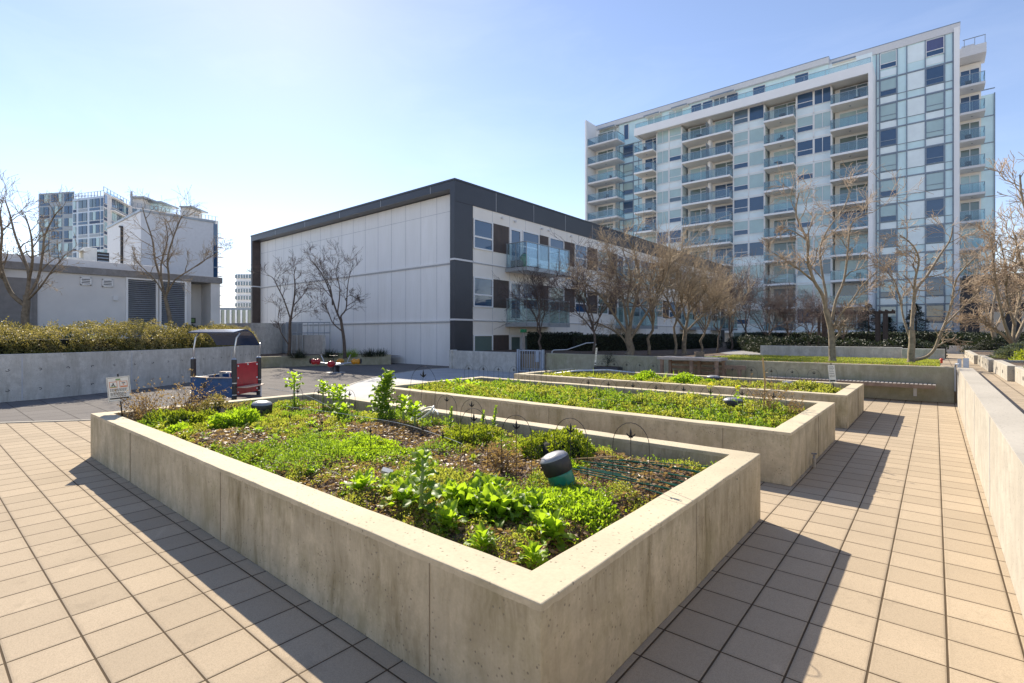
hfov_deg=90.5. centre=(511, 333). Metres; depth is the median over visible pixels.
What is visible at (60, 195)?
window
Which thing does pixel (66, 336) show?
shrub
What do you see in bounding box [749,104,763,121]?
bay window
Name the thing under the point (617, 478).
garden stake
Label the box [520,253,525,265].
green barrel
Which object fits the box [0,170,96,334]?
bare tree
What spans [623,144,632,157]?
window
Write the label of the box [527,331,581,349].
hedge
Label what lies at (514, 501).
salad greens
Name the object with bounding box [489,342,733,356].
planting bed
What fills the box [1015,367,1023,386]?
side planter
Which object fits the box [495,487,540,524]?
salad greens
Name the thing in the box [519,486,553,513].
salad greens
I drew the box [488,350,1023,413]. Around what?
raised terrace
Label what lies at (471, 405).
wire border fence
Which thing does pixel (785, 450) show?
raised planter
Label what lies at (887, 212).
window
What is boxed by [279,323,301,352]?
steel screen
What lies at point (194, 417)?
leafy bush
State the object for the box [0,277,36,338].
door
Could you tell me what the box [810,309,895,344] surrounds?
pergola
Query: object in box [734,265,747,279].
bay window
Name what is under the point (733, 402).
capped tube
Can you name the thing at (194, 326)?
shrubs
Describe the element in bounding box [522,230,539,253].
window
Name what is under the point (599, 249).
window
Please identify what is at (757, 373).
wire border fence
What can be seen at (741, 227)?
bay window
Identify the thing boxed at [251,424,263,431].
weed rosette
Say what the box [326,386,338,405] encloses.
kale plant
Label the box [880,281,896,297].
window
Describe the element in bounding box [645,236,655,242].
balcony door
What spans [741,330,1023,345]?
hedge
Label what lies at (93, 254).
rooftop unit
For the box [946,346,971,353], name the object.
end wall
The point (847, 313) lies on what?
bare tree
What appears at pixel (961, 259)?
wing door
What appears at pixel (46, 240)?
window
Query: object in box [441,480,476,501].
salad greens
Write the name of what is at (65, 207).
window
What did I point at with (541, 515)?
salad greens
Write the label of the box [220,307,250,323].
white slatted fence
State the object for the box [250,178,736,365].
white building
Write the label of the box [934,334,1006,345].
hedge
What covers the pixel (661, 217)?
bay window
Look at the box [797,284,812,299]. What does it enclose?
bay window
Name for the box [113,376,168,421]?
dry plant
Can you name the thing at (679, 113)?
penthouse window
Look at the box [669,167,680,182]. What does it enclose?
bay window
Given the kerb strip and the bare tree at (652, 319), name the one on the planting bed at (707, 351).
the bare tree at (652, 319)
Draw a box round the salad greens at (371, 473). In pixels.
[363,470,379,479]
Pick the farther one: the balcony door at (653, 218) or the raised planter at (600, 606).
the balcony door at (653, 218)
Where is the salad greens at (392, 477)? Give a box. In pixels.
[390,471,405,479]
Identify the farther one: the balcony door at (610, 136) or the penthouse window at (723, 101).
the balcony door at (610, 136)
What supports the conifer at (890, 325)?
on the raised terrace
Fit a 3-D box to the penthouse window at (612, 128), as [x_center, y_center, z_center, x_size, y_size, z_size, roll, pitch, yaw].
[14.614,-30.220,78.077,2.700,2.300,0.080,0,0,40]
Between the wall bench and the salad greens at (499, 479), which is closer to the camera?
the salad greens at (499, 479)
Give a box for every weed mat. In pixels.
[301,431,414,461]
[370,464,512,502]
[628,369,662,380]
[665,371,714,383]
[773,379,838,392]
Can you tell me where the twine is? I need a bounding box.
[287,406,461,443]
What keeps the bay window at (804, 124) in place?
in the apartment tower at (914, 109)
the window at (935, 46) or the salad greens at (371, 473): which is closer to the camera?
the salad greens at (371, 473)
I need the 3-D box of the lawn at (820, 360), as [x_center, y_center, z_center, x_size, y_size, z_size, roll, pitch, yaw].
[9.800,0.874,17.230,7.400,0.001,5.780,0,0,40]
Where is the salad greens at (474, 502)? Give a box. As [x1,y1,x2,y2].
[453,489,491,522]
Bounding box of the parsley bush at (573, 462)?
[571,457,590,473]
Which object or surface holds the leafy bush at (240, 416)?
in the raised planter at (600, 606)
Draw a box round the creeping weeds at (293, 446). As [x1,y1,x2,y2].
[135,396,715,560]
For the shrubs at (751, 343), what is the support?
on the raised terrace
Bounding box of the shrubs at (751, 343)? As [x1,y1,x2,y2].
[725,333,952,357]
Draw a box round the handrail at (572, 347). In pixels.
[552,342,592,352]
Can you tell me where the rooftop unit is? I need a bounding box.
[67,247,108,261]
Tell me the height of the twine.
0.125 m
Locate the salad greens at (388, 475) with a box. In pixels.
[381,470,402,480]
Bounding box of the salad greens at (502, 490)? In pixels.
[490,487,509,517]
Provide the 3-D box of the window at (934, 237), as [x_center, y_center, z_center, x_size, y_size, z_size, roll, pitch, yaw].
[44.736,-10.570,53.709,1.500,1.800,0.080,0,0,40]
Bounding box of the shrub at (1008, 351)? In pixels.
[989,341,1023,358]
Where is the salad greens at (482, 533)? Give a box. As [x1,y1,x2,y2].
[464,521,501,553]
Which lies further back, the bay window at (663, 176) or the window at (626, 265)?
the bay window at (663, 176)
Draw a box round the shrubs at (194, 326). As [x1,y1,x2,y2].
[148,324,220,337]
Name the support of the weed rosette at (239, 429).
in the raised planter at (600, 606)
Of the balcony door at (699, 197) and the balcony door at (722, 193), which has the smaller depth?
the balcony door at (722, 193)
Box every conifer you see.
[853,303,881,333]
[881,316,897,333]
[898,303,934,333]
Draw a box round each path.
[331,368,523,399]
[720,350,759,355]
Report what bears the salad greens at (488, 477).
in the raised planter at (600, 606)
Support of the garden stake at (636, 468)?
on the raised planter at (600, 606)
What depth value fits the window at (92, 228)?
110.80 m
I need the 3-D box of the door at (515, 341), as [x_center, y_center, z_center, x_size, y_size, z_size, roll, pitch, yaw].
[0.199,1.155,28.977,0.080,2.230,1.080,0,0,40]
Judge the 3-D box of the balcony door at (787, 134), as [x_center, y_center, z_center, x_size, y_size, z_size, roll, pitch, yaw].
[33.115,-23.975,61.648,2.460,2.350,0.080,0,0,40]
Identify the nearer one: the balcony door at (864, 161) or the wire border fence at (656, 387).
the wire border fence at (656, 387)
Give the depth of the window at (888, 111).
56.23 m
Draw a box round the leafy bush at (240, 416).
[203,407,269,430]
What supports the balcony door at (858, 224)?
in the apartment tower at (914, 109)
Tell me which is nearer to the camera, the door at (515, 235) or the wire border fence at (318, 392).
the wire border fence at (318, 392)
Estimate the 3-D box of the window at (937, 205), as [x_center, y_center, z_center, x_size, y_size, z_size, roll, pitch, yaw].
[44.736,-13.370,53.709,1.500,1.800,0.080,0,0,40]
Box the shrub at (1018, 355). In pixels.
[1008,347,1023,362]
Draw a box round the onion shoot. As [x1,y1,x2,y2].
[329,430,341,457]
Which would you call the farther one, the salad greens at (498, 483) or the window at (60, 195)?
the window at (60, 195)
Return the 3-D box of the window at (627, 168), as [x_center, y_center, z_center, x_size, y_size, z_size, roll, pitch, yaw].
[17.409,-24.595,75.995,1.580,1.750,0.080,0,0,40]
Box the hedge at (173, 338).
[0,316,258,353]
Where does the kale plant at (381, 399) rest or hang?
in the raised planter at (600, 606)
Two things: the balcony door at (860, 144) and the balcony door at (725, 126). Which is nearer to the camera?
the balcony door at (860, 144)
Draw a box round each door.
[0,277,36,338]
[509,227,521,266]
[509,281,521,320]
[509,335,521,349]
[598,130,613,142]
[598,148,613,161]
[598,167,613,180]
[598,186,613,199]
[598,204,613,217]
[602,223,613,228]
[617,254,623,282]
[617,295,623,323]
[645,137,655,149]
[645,157,655,169]
[645,177,655,189]
[645,196,655,210]
[645,216,655,230]
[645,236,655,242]
[681,304,685,325]
[690,124,705,138]
[690,145,705,159]
[690,166,705,181]
[690,187,705,202]
[690,208,707,223]
[690,229,707,245]
[690,250,707,258]
[715,117,732,132]
[715,139,732,154]
[715,161,732,176]
[715,182,732,198]
[715,204,732,220]
[715,226,732,242]
[715,248,732,264]
[774,101,795,117]
[774,124,795,141]
[774,148,795,165]
[774,171,795,188]
[774,194,795,212]
[774,218,795,235]
[774,241,795,259]
[774,264,795,282]
[774,288,795,306]
[774,311,795,330]
[839,82,867,101]
[839,107,867,127]
[839,133,867,152]
[839,158,867,177]
[839,183,867,203]
[839,209,867,228]
[839,233,867,253]
[839,259,867,279]
[839,284,867,304]
[839,309,866,329]
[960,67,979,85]
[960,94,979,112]
[960,120,979,139]
[960,147,979,166]
[960,174,979,193]
[960,201,979,220]
[960,228,979,247]
[960,255,979,275]
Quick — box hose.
[580,472,663,493]
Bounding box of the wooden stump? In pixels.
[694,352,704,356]
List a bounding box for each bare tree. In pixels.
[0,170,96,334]
[107,185,236,328]
[240,249,322,355]
[297,238,369,358]
[490,258,576,349]
[531,224,667,353]
[560,211,685,355]
[577,212,727,354]
[639,224,722,354]
[644,232,736,353]
[664,240,748,351]
[690,251,765,349]
[696,240,799,334]
[697,272,756,352]
[734,269,815,336]
[760,159,931,361]
[761,283,832,343]
[785,286,833,342]
[801,292,877,344]
[857,209,1010,362]
[944,232,1023,339]
[949,201,1023,343]
[985,151,1023,291]
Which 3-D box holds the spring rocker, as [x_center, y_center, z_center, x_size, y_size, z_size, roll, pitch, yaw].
[-7.697,1.285,22.162,1.850,0.790,1.600,0,0,40]
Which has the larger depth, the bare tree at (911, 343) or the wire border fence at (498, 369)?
the bare tree at (911, 343)
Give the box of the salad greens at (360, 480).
[338,467,379,495]
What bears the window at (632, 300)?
in the white building at (435, 256)
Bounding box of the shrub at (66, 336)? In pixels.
[26,326,87,338]
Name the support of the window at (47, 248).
in the distant tower at (88, 220)
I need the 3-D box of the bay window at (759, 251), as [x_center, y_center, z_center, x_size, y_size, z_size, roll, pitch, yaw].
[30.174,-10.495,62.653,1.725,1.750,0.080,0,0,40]
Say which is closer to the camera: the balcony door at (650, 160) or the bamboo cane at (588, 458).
the bamboo cane at (588, 458)
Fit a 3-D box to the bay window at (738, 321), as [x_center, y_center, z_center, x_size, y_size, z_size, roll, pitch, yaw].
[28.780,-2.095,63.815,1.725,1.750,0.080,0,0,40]
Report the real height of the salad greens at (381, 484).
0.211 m
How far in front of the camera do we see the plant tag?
4.24 m
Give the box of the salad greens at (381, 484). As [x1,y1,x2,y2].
[368,477,397,489]
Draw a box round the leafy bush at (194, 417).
[141,407,216,425]
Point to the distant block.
(243, 291)
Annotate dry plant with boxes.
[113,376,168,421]
[156,369,231,413]
[477,438,525,467]
[480,440,521,474]
[602,347,616,365]
[744,370,805,411]
[780,393,806,414]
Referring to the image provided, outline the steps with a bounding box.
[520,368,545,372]
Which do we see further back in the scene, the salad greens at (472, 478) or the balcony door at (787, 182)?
the balcony door at (787, 182)
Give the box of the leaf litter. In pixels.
[730,359,932,365]
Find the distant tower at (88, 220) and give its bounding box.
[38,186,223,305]
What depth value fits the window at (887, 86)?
56.23 m
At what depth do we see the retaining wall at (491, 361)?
23.35 m
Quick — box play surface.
[0,363,448,421]
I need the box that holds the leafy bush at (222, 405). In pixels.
[171,393,250,415]
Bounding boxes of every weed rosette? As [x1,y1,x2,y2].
[234,423,250,433]
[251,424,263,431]
[270,428,281,441]
[304,463,317,475]
[306,419,319,426]
[437,444,448,452]
[467,453,480,463]
[579,486,592,493]
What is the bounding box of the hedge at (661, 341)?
[572,332,722,350]
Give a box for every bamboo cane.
[535,456,615,461]
[762,358,765,406]
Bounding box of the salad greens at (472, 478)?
[467,469,486,485]
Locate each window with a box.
[40,195,48,205]
[40,207,48,217]
[40,219,48,230]
[40,232,48,242]
[40,244,48,254]
[51,194,61,204]
[51,206,61,217]
[51,219,61,229]
[51,231,61,242]
[51,244,61,254]
[64,193,72,204]
[64,206,71,216]
[64,218,71,229]
[64,231,71,241]
[64,243,71,254]
[73,214,75,224]
[78,200,86,211]
[78,213,86,224]
[78,226,86,237]
[78,239,86,249]
[89,198,99,210]
[89,211,99,223]
[89,225,99,236]
[89,238,99,249]
[104,195,106,207]
[104,208,106,220]
[104,222,106,234]
[104,235,106,247]
[112,199,127,215]
[112,212,123,222]
[473,218,492,251]
[473,276,492,307]
[473,335,492,350]
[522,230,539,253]
[522,284,537,309]
[549,237,563,248]
[549,286,563,300]
[574,243,586,268]
[574,290,586,312]
[597,249,607,272]
[597,292,607,314]
[600,128,614,138]
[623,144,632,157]
[623,163,632,175]
[623,182,632,194]
[623,200,632,212]
[623,219,632,231]
[624,124,628,139]
[624,256,633,277]
[624,295,633,315]
[640,298,648,307]
[648,117,653,124]
[654,114,661,122]
[655,301,662,317]
[657,129,668,144]
[657,149,668,164]
[657,170,668,184]
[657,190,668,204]
[657,211,668,224]
[657,231,668,244]
[669,111,674,118]
[669,126,681,141]
[669,147,680,161]
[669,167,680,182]
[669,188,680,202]
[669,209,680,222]
[669,229,680,243]
[669,301,675,318]
[676,108,682,116]
[686,305,692,319]
[691,103,701,112]
[702,100,712,109]
[714,96,725,105]
[726,92,737,102]
[734,108,747,125]
[734,130,747,147]
[734,153,747,169]
[734,175,747,191]
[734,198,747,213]
[734,220,747,235]
[734,243,747,257]
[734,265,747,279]
[735,310,747,323]
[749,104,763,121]
[749,127,763,143]
[749,149,763,166]
[749,172,763,188]
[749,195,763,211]
[749,218,763,233]
[749,241,763,256]
[749,264,763,278]
[749,310,763,323]
[750,287,763,301]
[753,84,765,94]
[795,72,808,82]
[797,91,812,109]
[797,115,812,133]
[797,139,812,156]
[797,163,812,180]
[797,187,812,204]
[797,212,812,228]
[797,236,812,251]
[797,260,812,275]
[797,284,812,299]
[797,309,812,323]
[814,86,830,104]
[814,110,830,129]
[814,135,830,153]
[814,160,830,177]
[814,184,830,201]
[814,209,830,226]
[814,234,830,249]
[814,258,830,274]
[814,283,830,298]
[880,49,896,69]
[880,77,896,96]
[880,102,896,121]
[880,128,896,146]
[880,153,896,171]
[880,179,896,196]
[880,204,896,221]
[880,230,896,246]
[880,255,896,271]
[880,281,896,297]
[880,306,896,322]
[926,36,943,57]
[926,64,943,85]
[926,91,943,111]
[926,118,943,137]
[926,144,943,164]
[926,171,943,190]
[926,198,943,216]
[926,225,943,242]
[926,252,943,269]
[926,278,943,295]
[926,305,943,321]
[980,285,1004,303]
[980,312,1004,333]
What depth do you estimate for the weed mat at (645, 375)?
13.02 m
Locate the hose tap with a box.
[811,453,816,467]
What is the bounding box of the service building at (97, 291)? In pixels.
[0,254,222,338]
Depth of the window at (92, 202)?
110.69 m
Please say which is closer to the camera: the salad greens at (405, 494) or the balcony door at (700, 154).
the salad greens at (405, 494)
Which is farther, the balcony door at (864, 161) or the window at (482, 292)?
the balcony door at (864, 161)
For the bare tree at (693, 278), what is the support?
on the planting bed at (707, 351)
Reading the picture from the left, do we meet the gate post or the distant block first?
the distant block
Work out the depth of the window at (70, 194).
120.24 m
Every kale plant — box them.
[284,371,303,401]
[315,379,328,406]
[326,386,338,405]
[330,383,348,409]
[330,402,353,418]
[365,368,395,414]
[395,394,412,421]
[398,446,447,513]
[403,400,425,426]
[446,406,453,427]
[453,377,465,385]
[464,377,475,383]
[479,410,485,424]
[490,405,497,427]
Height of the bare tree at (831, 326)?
6.689 m
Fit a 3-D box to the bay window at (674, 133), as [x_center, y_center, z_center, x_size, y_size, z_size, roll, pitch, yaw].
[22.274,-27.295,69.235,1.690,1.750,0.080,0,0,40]
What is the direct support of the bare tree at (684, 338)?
on the planting bed at (707, 351)
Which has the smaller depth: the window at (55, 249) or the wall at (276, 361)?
the wall at (276, 361)
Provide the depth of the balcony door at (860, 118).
57.19 m
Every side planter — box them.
[965,350,1002,363]
[978,355,1007,371]
[993,360,1023,381]
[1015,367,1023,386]
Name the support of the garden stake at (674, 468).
on the raised planter at (600, 606)
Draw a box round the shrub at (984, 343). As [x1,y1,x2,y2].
[959,333,1023,352]
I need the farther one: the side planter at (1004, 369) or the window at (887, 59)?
the window at (887, 59)
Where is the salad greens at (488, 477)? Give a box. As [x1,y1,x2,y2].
[479,475,501,488]
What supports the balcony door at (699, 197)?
in the apartment tower at (914, 109)
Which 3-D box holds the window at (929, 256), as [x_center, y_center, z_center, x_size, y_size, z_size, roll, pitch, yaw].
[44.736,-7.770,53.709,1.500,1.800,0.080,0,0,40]
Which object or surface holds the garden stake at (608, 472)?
on the raised planter at (600, 606)
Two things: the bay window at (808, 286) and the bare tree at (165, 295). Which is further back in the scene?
the bay window at (808, 286)
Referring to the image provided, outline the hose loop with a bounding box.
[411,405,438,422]
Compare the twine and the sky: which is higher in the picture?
the sky
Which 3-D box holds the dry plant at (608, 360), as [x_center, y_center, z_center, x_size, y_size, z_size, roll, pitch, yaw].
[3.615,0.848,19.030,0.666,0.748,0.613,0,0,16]
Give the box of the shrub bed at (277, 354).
[261,353,396,356]
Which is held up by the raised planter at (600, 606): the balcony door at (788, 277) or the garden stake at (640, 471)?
the garden stake at (640, 471)
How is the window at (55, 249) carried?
in the distant tower at (88, 220)
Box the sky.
[0,0,1023,306]
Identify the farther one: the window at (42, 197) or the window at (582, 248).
the window at (42, 197)
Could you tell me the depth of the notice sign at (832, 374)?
10.49 m
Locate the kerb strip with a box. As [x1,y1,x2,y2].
[0,367,448,422]
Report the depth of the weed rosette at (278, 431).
5.70 m
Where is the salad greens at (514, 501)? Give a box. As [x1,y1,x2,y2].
[506,494,522,522]
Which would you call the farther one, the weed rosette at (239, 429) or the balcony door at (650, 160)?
the balcony door at (650, 160)
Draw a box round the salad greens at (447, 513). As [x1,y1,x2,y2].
[430,498,470,537]
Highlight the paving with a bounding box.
[0,397,1023,682]
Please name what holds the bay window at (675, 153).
in the apartment tower at (914, 109)
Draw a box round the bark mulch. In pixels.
[175,401,701,568]
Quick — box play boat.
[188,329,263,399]
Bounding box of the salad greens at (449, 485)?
[440,476,466,500]
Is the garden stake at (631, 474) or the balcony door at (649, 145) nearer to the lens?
the garden stake at (631, 474)
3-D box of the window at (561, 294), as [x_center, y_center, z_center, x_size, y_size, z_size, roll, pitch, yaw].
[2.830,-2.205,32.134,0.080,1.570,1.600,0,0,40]
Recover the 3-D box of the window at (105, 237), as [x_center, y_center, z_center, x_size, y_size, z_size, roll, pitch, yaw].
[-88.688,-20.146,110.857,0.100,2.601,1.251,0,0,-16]
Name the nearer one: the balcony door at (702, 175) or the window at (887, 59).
the window at (887, 59)
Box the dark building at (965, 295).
[960,263,1023,333]
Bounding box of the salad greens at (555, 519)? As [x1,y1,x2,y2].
[529,505,578,554]
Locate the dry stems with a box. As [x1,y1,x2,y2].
[164,399,704,570]
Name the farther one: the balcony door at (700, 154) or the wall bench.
the balcony door at (700, 154)
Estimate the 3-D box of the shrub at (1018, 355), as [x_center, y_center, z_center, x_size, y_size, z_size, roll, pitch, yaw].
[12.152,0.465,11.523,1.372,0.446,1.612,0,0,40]
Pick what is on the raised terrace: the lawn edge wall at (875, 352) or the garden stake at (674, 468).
the lawn edge wall at (875, 352)
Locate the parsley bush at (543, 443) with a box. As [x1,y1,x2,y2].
[515,425,596,461]
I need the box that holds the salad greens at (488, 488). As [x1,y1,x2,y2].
[465,481,503,525]
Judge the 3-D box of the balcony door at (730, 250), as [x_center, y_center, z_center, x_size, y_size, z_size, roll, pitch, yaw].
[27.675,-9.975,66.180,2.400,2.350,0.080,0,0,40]
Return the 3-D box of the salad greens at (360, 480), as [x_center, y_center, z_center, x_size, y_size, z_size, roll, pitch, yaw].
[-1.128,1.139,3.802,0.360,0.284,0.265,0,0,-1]
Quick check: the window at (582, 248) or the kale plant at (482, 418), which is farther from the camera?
the window at (582, 248)
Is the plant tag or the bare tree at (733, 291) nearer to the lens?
the plant tag
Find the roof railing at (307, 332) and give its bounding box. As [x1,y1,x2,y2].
[285,322,329,353]
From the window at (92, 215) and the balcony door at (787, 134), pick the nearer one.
the balcony door at (787, 134)
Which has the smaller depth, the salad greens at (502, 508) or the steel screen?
the salad greens at (502, 508)
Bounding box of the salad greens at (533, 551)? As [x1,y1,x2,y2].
[510,533,549,569]
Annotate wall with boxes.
[0,345,260,401]
[221,323,282,353]
[261,354,390,367]
[292,335,324,353]
[449,350,516,372]
[546,353,674,373]
[675,360,953,402]
[760,345,902,357]
[902,348,944,359]
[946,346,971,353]
[958,368,1023,618]
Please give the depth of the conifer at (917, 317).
41.88 m
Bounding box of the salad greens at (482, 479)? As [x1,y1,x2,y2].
[474,473,497,489]
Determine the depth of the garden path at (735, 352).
23.82 m
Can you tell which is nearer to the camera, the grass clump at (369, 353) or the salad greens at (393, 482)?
the salad greens at (393, 482)
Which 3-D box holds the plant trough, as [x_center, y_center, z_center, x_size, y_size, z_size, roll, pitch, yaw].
[3.596,1.445,19.001,1.000,0.470,0.400,0,0,40]
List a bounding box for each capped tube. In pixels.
[251,400,272,411]
[540,450,576,486]
[706,375,720,380]
[723,397,742,407]
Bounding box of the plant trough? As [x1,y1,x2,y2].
[594,366,622,370]
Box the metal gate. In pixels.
[517,349,544,372]
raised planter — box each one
[91,392,759,682]
[374,376,834,485]
[514,369,863,427]
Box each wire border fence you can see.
[260,409,444,454]
[293,387,354,411]
[407,366,435,417]
[437,394,482,423]
[460,408,649,497]
[464,365,549,381]
[580,377,786,416]
[598,361,657,375]
[708,365,820,381]
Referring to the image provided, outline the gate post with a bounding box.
[954,358,968,405]
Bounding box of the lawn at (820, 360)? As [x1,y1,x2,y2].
[704,355,940,365]
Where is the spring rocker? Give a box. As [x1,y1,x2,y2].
[309,354,361,372]
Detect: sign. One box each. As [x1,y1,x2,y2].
[106,374,131,416]
[520,329,526,349]
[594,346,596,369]
[828,364,835,391]
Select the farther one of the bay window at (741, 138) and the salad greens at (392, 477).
the bay window at (741, 138)
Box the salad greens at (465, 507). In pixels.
[459,493,477,517]
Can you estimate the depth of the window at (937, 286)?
53.68 m
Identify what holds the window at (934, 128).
in the apartment tower at (914, 109)
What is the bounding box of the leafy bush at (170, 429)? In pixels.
[159,421,191,435]
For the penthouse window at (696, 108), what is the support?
in the apartment tower at (914, 109)
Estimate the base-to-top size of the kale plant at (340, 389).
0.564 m
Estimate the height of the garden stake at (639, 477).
0.015 m
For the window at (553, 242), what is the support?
in the white building at (435, 256)
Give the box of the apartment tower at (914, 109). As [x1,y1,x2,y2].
[585,21,994,341]
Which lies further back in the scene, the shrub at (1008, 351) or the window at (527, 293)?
the window at (527, 293)
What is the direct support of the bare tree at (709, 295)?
on the planting bed at (707, 351)
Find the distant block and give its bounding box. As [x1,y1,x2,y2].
[235,274,250,306]
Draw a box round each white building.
[106,209,217,276]
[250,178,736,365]
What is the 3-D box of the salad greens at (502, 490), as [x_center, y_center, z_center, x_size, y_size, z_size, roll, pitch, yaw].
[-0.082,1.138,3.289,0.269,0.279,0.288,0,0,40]
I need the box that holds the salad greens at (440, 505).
[424,499,461,514]
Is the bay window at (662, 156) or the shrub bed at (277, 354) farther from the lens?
the bay window at (662, 156)
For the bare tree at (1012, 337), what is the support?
on the side planter at (972, 355)
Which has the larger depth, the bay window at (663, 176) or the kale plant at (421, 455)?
the bay window at (663, 176)
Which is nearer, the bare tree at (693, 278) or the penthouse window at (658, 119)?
the bare tree at (693, 278)
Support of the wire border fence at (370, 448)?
in the raised planter at (600, 606)
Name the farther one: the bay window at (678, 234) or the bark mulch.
the bay window at (678, 234)
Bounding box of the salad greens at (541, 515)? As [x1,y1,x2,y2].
[517,505,565,543]
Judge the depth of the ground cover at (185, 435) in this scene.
4.48 m
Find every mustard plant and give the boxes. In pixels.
[685,393,694,412]
[706,382,714,412]
[732,385,741,409]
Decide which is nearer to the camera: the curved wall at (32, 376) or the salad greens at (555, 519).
the salad greens at (555, 519)
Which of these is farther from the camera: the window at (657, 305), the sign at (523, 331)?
the window at (657, 305)
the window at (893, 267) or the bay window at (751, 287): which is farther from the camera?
the bay window at (751, 287)
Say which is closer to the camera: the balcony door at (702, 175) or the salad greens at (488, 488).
the salad greens at (488, 488)
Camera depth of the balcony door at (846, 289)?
57.24 m
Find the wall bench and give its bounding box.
[766,376,935,395]
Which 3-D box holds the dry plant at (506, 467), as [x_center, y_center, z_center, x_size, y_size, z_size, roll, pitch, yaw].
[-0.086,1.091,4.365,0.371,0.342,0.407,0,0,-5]
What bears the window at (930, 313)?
in the apartment tower at (914, 109)
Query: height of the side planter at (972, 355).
0.260 m
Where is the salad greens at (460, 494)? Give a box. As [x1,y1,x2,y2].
[451,488,476,516]
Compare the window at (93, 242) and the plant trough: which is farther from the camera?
the window at (93, 242)
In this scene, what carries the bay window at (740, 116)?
in the apartment tower at (914, 109)
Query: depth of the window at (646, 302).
41.84 m
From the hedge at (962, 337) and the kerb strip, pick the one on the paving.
the kerb strip
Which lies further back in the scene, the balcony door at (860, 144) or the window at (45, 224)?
the window at (45, 224)
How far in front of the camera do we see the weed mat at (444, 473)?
3.98 m
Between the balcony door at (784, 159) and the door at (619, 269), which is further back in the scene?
the balcony door at (784, 159)
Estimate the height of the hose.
0.027 m
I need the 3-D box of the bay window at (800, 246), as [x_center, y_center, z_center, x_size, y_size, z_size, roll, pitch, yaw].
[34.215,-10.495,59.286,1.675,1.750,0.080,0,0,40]
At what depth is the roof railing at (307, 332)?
31.78 m
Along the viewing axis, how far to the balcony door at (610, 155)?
77.26 m
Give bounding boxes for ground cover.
[147,399,707,568]
[408,378,804,427]
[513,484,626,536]
[539,369,843,392]
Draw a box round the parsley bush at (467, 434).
[438,422,503,447]
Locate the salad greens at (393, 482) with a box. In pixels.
[372,481,397,500]
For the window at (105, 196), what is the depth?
110.64 m
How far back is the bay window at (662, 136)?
70.31 m
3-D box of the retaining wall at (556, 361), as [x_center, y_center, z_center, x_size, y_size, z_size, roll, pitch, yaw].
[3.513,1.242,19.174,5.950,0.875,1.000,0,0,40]
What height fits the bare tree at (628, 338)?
5.996 m
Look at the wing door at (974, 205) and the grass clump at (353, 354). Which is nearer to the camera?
the grass clump at (353, 354)
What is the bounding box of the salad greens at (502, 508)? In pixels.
[468,487,522,530]
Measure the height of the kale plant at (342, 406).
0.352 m
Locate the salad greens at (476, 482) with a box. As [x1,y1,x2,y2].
[464,476,483,496]
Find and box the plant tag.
[381,467,392,473]
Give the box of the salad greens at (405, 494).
[375,476,419,509]
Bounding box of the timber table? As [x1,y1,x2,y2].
[657,356,745,376]
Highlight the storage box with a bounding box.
[511,260,522,267]
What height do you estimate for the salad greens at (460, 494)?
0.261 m
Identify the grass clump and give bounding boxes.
[283,347,311,357]
[315,348,339,357]
[339,348,358,356]
[359,348,378,356]
[372,348,388,356]
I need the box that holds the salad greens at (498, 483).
[483,476,510,488]
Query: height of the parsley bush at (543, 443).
0.381 m
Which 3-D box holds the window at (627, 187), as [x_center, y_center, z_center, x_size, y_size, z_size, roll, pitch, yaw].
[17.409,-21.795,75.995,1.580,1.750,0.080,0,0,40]
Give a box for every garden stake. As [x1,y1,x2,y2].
[572,468,662,488]
[577,466,668,489]
[580,467,670,489]
[583,461,690,477]
[593,465,677,485]
[598,464,684,481]
[600,459,709,466]
[600,470,678,484]
[604,460,677,474]
[619,459,700,471]
[632,462,737,479]
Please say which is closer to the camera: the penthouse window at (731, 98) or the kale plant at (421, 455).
the kale plant at (421, 455)
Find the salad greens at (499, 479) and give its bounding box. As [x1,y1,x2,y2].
[488,476,504,490]
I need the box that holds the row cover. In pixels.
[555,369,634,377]
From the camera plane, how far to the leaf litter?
13.98 m
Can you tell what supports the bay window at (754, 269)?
in the apartment tower at (914, 109)
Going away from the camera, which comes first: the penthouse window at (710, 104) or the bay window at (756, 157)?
the bay window at (756, 157)

